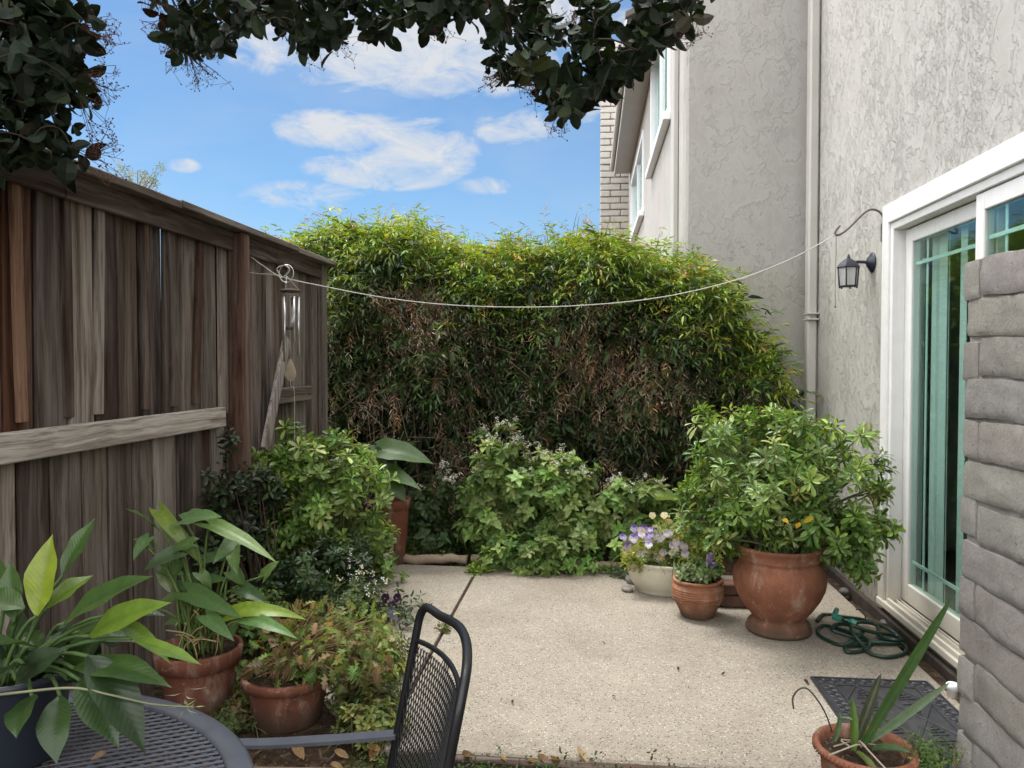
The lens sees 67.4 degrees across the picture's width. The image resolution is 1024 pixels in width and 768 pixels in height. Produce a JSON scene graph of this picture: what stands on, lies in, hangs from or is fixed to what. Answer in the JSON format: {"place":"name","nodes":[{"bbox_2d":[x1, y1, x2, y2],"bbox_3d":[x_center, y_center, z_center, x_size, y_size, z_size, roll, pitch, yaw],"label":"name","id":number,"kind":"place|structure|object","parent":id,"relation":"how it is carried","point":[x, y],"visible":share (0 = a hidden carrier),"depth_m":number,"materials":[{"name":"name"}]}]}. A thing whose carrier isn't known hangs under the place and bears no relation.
{"place":"outdoors","nodes":[
{"label":"outdoors","id":0,"kind":"place"},
{"bbox_2d":[0,0,632,364],"label":"sky","id":1,"kind":"structure","parent":0,"point":[407,127],"materials":[{"name":"blue"}]},
{"bbox_2d":[355,392,537,503],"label":"ground","id":2,"kind":"structure","parent":0,"point":[408,439],"depth_m":15.84,"materials":[{"name":"soil"}]},
{"bbox_2d":[113,160,166,192],"bbox_3d":[-4.245,-0.673,8.800,0.640,3.774,1.637,-1,2,-33],"label":"distant tree","id":3,"kind":"object","parent":2,"relation":"on","point":[145,183],"visible":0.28,"depth_m":8.52,"materials":[{"name":"green plant"}]},
{"bbox_2d":[0,148,335,767],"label":"wooden fence","id":4,"kind":"object","parent":2,"relation":"on","point":[132,377],"visible":0.63,"depth_m":3.19,"materials":[{"name":"brown wood"}]},
{"bbox_2d":[0,0,714,193],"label":"overhanging tree","id":5,"kind":"object","parent":2,"relation":"on","point":[46,72],"visible":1,"depth_m":2.41,"materials":[{"name":"green plant"}]},
{"bbox_2d":[431,754,691,767],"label":"edging board","id":6,"kind":"object","parent":2,"relation":"on","point":[512,762],"depth_m":2.69,"materials":[{"name":"brown wood"}]},
{"bbox_2d":[538,754,548,761],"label":"fallen leaf","id":7,"kind":"object","parent":6,"relation":"on","point":[543,757],"visible":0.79,"depth_m":2.71,"materials":[{"name":"brown plant"}]},
{"bbox_2d":[600,0,1023,682],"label":"town house","id":8,"kind":"structure","parent":2,"relation":"on","point":[750,136],"depth_m":4.83,"materials":[{"name":"paint"}]},
{"bbox_2d":[629,129,643,242],"bbox_3d":[1.980,-2.952,12.136,0.150,1.195,3.260,0,2,6],"label":"window","id":9,"kind":"structure","parent":8,"relation":"in","point":[637,181],"depth_m":11.91,"materials":[{"name":"white plastic"}]},
{"bbox_2d":[645,0,670,178],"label":"window","id":10,"kind":"structure","parent":8,"relation":"in","point":[660,73],"depth_m":8.09,"materials":[{"name":"white plastic"}]},
{"bbox_2d":[837,252,875,288],"bbox_3d":[1.985,-0.658,4.450,0.201,0.206,0.116,0,2,6],"label":"wall lamp","id":11,"kind":"object","parent":8,"relation":"attached to","point":[848,264],"visible":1,"depth_m":4.43,"materials":[{"name":"black metal"}]},
{"bbox_2d":[834,208,882,241],"bbox_3d":[1.943,-0.890,4.299,0.272,0.184,0.030,0,2,6],"label":"wall hook","id":12,"kind":"object","parent":8,"relation":"attached to","point":[856,220],"depth_m":4.29,"materials":[{"name":"brown metal"}]},
{"bbox_2d":[250,235,834,307],"bbox_3d":[0.168,-0.632,4.241,3.306,0.417,0.160,0,2,0],"label":"clothes line","id":13,"kind":"object","parent":12,"relation":"attached to","point":[522,307],"visible":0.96,"depth_m":4.27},
{"bbox_2d":[279,264,300,446],"bbox_3d":[-1.228,-0.153,4.265,0.111,1.019,0.111,-1,2,-39],"label":"wind chime","id":14,"kind":"object","parent":13,"relation":"hanging from","point":[290,373],"visible":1,"depth_m":4.26,"materials":[{"name":"metal"}]},
{"bbox_2d":[876,132,1023,668],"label":"sliding door","id":15,"kind":"structure","parent":8,"relation":"in","point":[981,190],"depth_m":3.93,"materials":[{"name":"white plastic"}]},
{"bbox_2d":[48,518,960,767],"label":"planting bed","id":16,"kind":"object","parent":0,"point":[324,723],"visible":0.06,"depth_m":2.90,"materials":[{"name":"soil"}]},
{"bbox_2d":[32,690,253,767],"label":"patio table","id":17,"kind":"object","parent":16,"relation":"on","point":[226,744],"visible":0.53,"depth_m":1.39,"materials":[{"name":"grey metal"}]},
{"bbox_2d":[91,750,105,759],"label":"fallen leaf","id":18,"kind":"object","parent":17,"relation":"on","point":[99,754],"visible":1,"depth_m":1.32,"materials":[{"name":"brown plant"}]},
{"bbox_2d":[0,517,205,767],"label":"potted plant","id":19,"kind":"object","parent":17,"relation":"on","point":[37,678],"visible":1,"depth_m":1.20,"materials":[{"name":"green plant"}]},
{"bbox_2d":[128,501,305,715],"bbox_3d":[-1.157,0.920,3.118,0.849,0.853,0.370,0,2,17],"label":"potted plant","id":20,"kind":"object","parent":16,"relation":"on","point":[215,650],"visible":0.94,"depth_m":3.08,"materials":[{"name":"green plant"}]},
{"bbox_2d":[150,765,315,767],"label":"timber sleeper","id":21,"kind":"object","parent":16,"relation":"on","point":[254,767],"visible":0.4,"depth_m":2.56,"materials":[{"name":"wood"}]},
{"bbox_2d":[207,696,266,737],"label":"trailing plant","id":22,"kind":"object","parent":16,"relation":"on","point":[231,716],"visible":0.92,"depth_m":2.98,"materials":[{"name":"green plant"}]},
{"bbox_2d":[187,426,294,645],"bbox_3d":[-1.458,0.765,3.905,0.595,1.107,0.610,0,2,6],"label":"dark shrub","id":23,"kind":"object","parent":16,"relation":"on","point":[228,496],"visible":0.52,"depth_m":3.86,"materials":[{"name":"green plant"}]},
{"bbox_2d":[232,652,250,701],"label":"trailing plant","id":24,"kind":"object","parent":16,"relation":"on","point":[240,666],"visible":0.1,"depth_m":3.24,"materials":[{"name":"green plant"}]},
{"bbox_2d":[75,631,424,767],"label":"leaf litter","id":25,"kind":"object","parent":16,"relation":"on","point":[255,757],"visible":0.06,"depth_m":2.75,"materials":[{"name":"brown plant"}]},
{"bbox_2d":[206,584,300,664],"bbox_3d":[-1.186,1.129,3.531,0.402,0.415,0.428,1,2,36],"label":"seedling patch","id":26,"kind":"object","parent":16,"relation":"on","point":[245,633],"visible":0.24,"depth_m":3.47,"materials":[{"name":"green plant"}]},
{"bbox_2d":[292,747,304,759],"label":"fallen leaf","id":27,"kind":"object","parent":16,"relation":"on","point":[299,752],"visible":0.62,"depth_m":2.75,"materials":[{"name":"brown plant"}]},
{"bbox_2d":[234,527,387,636],"bbox_3d":[-1.022,1.053,3.968,0.744,0.528,0.690,-1,2,-35],"label":"shrub","id":28,"kind":"object","parent":16,"relation":"on","point":[305,579],"visible":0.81,"depth_m":3.89,"materials":[{"name":"green plant"}]},
{"bbox_2d":[231,594,400,733],"bbox_3d":[-0.765,1.095,3.091,0.681,0.504,0.462,0,2,6],"label":"potted plant","id":29,"kind":"object","parent":16,"relation":"on","point":[284,690],"visible":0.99,"depth_m":2.99,"materials":[{"name":"green plant"}]},
{"bbox_2d":[251,418,399,574],"bbox_3d":[-1.178,0.751,4.463,0.943,1.109,0.928,1,2,33],"label":"garden shrub","id":30,"kind":"object","parent":16,"relation":"on","point":[318,504],"visible":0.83,"depth_m":4.34,"materials":[{"name":"green plant"}]},
{"bbox_2d":[301,591,367,643],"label":"trailing plant","id":31,"kind":"object","parent":16,"relation":"on","point":[326,613],"visible":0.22,"depth_m":3.70,"materials":[{"name":"green plant"}]},
{"bbox_2d":[330,761,342,767],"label":"fallen leaf","id":32,"kind":"object","parent":16,"relation":"on","point":[336,764],"visible":0.94,"depth_m":2.66,"materials":[{"name":"beige plant"}]},
{"bbox_2d":[206,603,471,767],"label":"patio chair","id":33,"kind":"object","parent":16,"relation":"on","point":[448,727],"visible":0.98,"depth_m":1.58,"materials":[{"name":"black metal"}]},
{"bbox_2d":[334,748,348,757],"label":"fallen leaf","id":34,"kind":"object","parent":16,"relation":"on","point":[340,752],"visible":0.96,"depth_m":2.75,"materials":[{"name":"brown plant"}]},
{"bbox_2d":[326,552,389,632],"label":"daisy plant","id":35,"kind":"object","parent":16,"relation":"on","point":[348,594],"visible":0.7,"depth_m":3.82,"materials":[{"name":"green plant"}]},
{"bbox_2d":[324,670,402,728],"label":"trailing plant","id":36,"kind":"object","parent":16,"relation":"on","point":[379,691],"visible":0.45,"depth_m":3.07,"materials":[{"name":"green plant"}]},
{"bbox_2d":[322,690,409,757],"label":"trailing plant","id":37,"kind":"object","parent":16,"relation":"on","point":[379,718],"visible":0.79,"depth_m":2.85,"materials":[{"name":"green plant"}]},
{"bbox_2d":[369,744,379,760],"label":"fallen leaf","id":38,"kind":"object","parent":16,"relation":"on","point":[376,747],"visible":0.96,"depth_m":2.75,"materials":[{"name":"brown plant"}]},
{"bbox_2d":[355,517,409,586],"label":"flowering herb","id":39,"kind":"object","parent":16,"relation":"on","point":[383,559],"visible":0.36,"depth_m":4.89,"materials":[{"name":"green plant"}]},
{"bbox_2d":[346,629,418,689],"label":"trailing plant","id":40,"kind":"object","parent":16,"relation":"on","point":[398,665],"visible":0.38,"depth_m":3.40,"materials":[{"name":"green plant"}]},
{"bbox_2d":[354,578,432,636],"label":"pansy plant","id":41,"kind":"object","parent":16,"relation":"on","point":[392,605],"visible":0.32,"depth_m":4.17,"materials":[{"name":"green plant"}]},
{"bbox_2d":[362,438,432,566],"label":"potted plant","id":42,"kind":"object","parent":16,"relation":"on","point":[391,449],"visible":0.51,"depth_m":5.29,"materials":[{"name":"green plant"}]},
{"bbox_2d":[407,460,461,553],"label":"herb","id":43,"kind":"object","parent":16,"relation":"on","point":[428,518],"visible":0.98,"depth_m":5.49,"materials":[{"name":"green plant"}]},
{"bbox_2d":[403,553,468,564],"bbox_3d":[-0.539,1.228,5.376,0.469,0.082,0.080,0,2,3],"label":"edging log","id":44,"kind":"object","parent":16,"relation":"on","point":[429,559],"visible":0.98,"depth_m":5.35,"materials":[{"name":"brown wood"}]},
{"bbox_2d":[406,534,488,566],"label":"ground cover","id":45,"kind":"object","parent":16,"relation":"on","point":[412,543],"visible":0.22,"depth_m":5.55,"materials":[{"name":"green plant"}]},
{"bbox_2d":[462,750,474,757],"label":"fallen leaf","id":46,"kind":"object","parent":16,"relation":"on","point":[465,752],"visible":0.96,"depth_m":2.73,"materials":[{"name":"brown plant"}]},
{"bbox_2d":[471,554,501,563],"bbox_3d":[-0.099,1.226,5.332,0.380,0.076,0.084,0,2,10],"label":"edging log","id":47,"kind":"object","parent":16,"relation":"on","point":[473,557],"visible":0.08,"depth_m":5.34,"materials":[{"name":"wood"}]},
{"bbox_2d":[452,414,539,557],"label":"flowering herb","id":48,"kind":"object","parent":16,"relation":"on","point":[489,491],"visible":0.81,"depth_m":5.34,"materials":[{"name":"green plant"}]},
{"bbox_2d":[339,743,690,767],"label":"grass tufts","id":49,"kind":"object","parent":16,"relation":"on","point":[382,760],"visible":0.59,"depth_m":2.69,"materials":[{"name":"green plant"}]},
{"bbox_2d":[259,200,823,558],"bbox_3d":[0.045,0.042,6.373,4.784,3.094,2.120,0,2,6],"label":"hedge","id":50,"kind":"object","parent":16,"relation":"on","point":[599,383],"visible":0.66,"depth_m":5.71,"materials":[{"name":"green plant"}]},
{"bbox_2d":[473,526,616,577],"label":"spreading plant","id":51,"kind":"object","parent":16,"relation":"on","point":[521,555],"visible":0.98,"depth_m":5.10,"materials":[{"name":"green plant"}]},
{"bbox_2d":[503,441,609,560],"bbox_3d":[0.338,0.873,5.389,0.759,0.922,0.715,1,2,40],"label":"flowering herb","id":52,"kind":"object","parent":16,"relation":"on","point":[563,499],"visible":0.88,"depth_m":5.25,"materials":[{"name":"green plant"}]},
{"bbox_2d":[576,747,587,761],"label":"fallen leaf","id":53,"kind":"object","parent":16,"relation":"on","point":[581,751],"visible":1,"depth_m":2.74,"materials":[{"name":"beige plant"}]},
{"bbox_2d":[577,560,624,570],"bbox_3d":[0.598,1.231,5.223,0.408,0.067,0.073,0,2,6],"label":"edging log","id":54,"kind":"object","parent":16,"relation":"on","point":[608,563],"visible":0.22,"depth_m":5.20,"materials":[{"name":"wood"}]},
{"bbox_2d":[588,469,684,566],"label":"flowering herb","id":55,"kind":"object","parent":16,"relation":"on","point":[620,494],"visible":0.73,"depth_m":5.23,"materials":[{"name":"green plant"}]},
{"bbox_2d":[637,487,680,537],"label":"broad leaf plant","id":56,"kind":"object","parent":16,"relation":"on","point":[663,494],"visible":0.43,"depth_m":5.19,"materials":[{"name":"green plant"}]},
{"bbox_2d":[839,587,848,595],"bbox_3d":[2.034,1.272,4.702,0.060,0.052,0.063,0,2,6],"label":"stone","id":57,"kind":"object","parent":16,"relation":"on","point":[843,591],"visible":0.98,"depth_m":4.68,"materials":[{"name":"grey stone"}]},
{"bbox_2d":[792,596,952,767],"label":"potted plant","id":58,"kind":"object","parent":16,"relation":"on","point":[855,743],"visible":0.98,"depth_m":2.07,"materials":[{"name":"green plant"}]},
{"bbox_2d":[880,619,886,625],"bbox_3d":[2.027,1.294,4.157,0.069,0.037,0.071,0,2,6],"label":"stone","id":59,"kind":"object","parent":16,"relation":"on","point":[883,621],"visible":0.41,"depth_m":4.14,"materials":[{"name":"grey stone"}]},
{"bbox_2d":[894,725,971,767],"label":"airy weed","id":60,"kind":"object","parent":16,"relation":"on","point":[933,758],"visible":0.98,"depth_m":2.03,"materials":[{"name":"green plant"}]},
{"bbox_2d":[956,249,1023,767],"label":"block wall","id":61,"kind":"structure","parent":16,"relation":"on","point":[990,676],"depth_m":1.92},
{"bbox_2d":[324,564,959,767],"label":"patio","id":62,"kind":"structure","parent":0,"point":[552,665],"depth_m":3.49,"materials":[{"name":"concrete"}]},
{"bbox_2d":[433,621,451,634],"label":"weed","id":63,"kind":"object","parent":62,"relation":"on","point":[446,630],"visible":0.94,"depth_m":4.00,"materials":[{"name":"green plant"}]},
{"bbox_2d":[464,560,491,577],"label":"weed","id":64,"kind":"object","parent":62,"relation":"on","point":[477,569],"visible":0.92,"depth_m":5.12,"materials":[{"name":"green plant"}]},
{"bbox_2d":[609,563,628,579],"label":"weed","id":65,"kind":"object","parent":62,"relation":"on","point":[622,572],"visible":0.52,"depth_m":5.00,"materials":[{"name":"green plant"}]},
{"bbox_2d":[621,586,632,591],"bbox_3d":[0.708,1.258,4.718,0.066,0.036,0.076,0,2,-16],"label":"stone","id":66,"kind":"object","parent":62,"relation":"on","point":[626,588],"visible":1,"depth_m":4.69,"materials":[{"name":"grey stone"}]},
{"bbox_2d":[626,575,632,583],"bbox_3d":[0.755,1.244,4.890,0.064,0.057,0.064,0,2,6],"label":"stone","id":67,"kind":"object","parent":62,"relation":"on","point":[628,580],"visible":0.59,"depth_m":4.87,"materials":[{"name":"grey stone"}]},
{"bbox_2d":[610,512,724,596],"bbox_3d":[0.956,1.031,4.745,0.697,0.482,0.621,0,2,6],"label":"planter","id":68,"kind":"object","parent":62,"relation":"on","point":[651,569],"visible":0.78,"depth_m":4.62,"materials":[{"name":"beige ceramic"}]},
{"bbox_2d":[671,545,725,620],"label":"potted plant","id":69,"kind":"object","parent":62,"relation":"on","point":[697,593],"visible":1,"depth_m":4.17,"materials":[{"name":"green plant"}]},
{"bbox_2d":[719,595,746,607],"bbox_3d":[1.269,1.245,4.446,0.240,0.066,0.110,0,2,8],"label":"brick","id":70,"kind":"object","parent":62,"relation":"on","point":[732,601],"visible":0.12,"depth_m":4.39,"materials":[{"name":"brown brick"}]},
{"bbox_2d":[722,579,737,594],"bbox_3d":[1.282,1.177,4.450,0.240,0.066,0.110,0,2,3],"label":"brick","id":71,"kind":"object","parent":70,"relation":"on","point":[729,587],"visible":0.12,"depth_m":4.40,"materials":[{"name":"brown brick"}]},
{"bbox_2d":[670,400,905,640],"bbox_3d":[1.400,0.686,4.011,1.054,1.211,1.013,0,2,-15],"label":"potted shrub","id":72,"kind":"object","parent":62,"relation":"on","point":[778,496],"visible":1,"depth_m":3.85,"materials":[{"name":"green plant"}]},
{"bbox_2d":[815,607,908,658],"bbox_3d":[1.769,1.240,3.936,0.414,0.108,0.623,0,2,6],"label":"garden hose","id":73,"kind":"object","parent":62,"relation":"on","point":[851,622],"visible":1,"depth_m":3.85,"materials":[{"name":"green rubber"}]},
{"bbox_2d":[810,676,962,767],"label":"door mat","id":74,"kind":"object","parent":62,"relation":"on","point":[939,712],"depth_m":3.12,"materials":[{"name":"rubber"}]},
{"bbox_2d":[946,681,958,698],"bbox_3d":[1.850,1.284,3.224,0.052,0.058,0.052,0,2,6],"label":"pipe stub","id":75,"kind":"object","parent":62,"relation":"on","point":[952,690],"visible":0.81,"depth_m":3.21,"materials":[{"name":"white plastic"}]}
]}

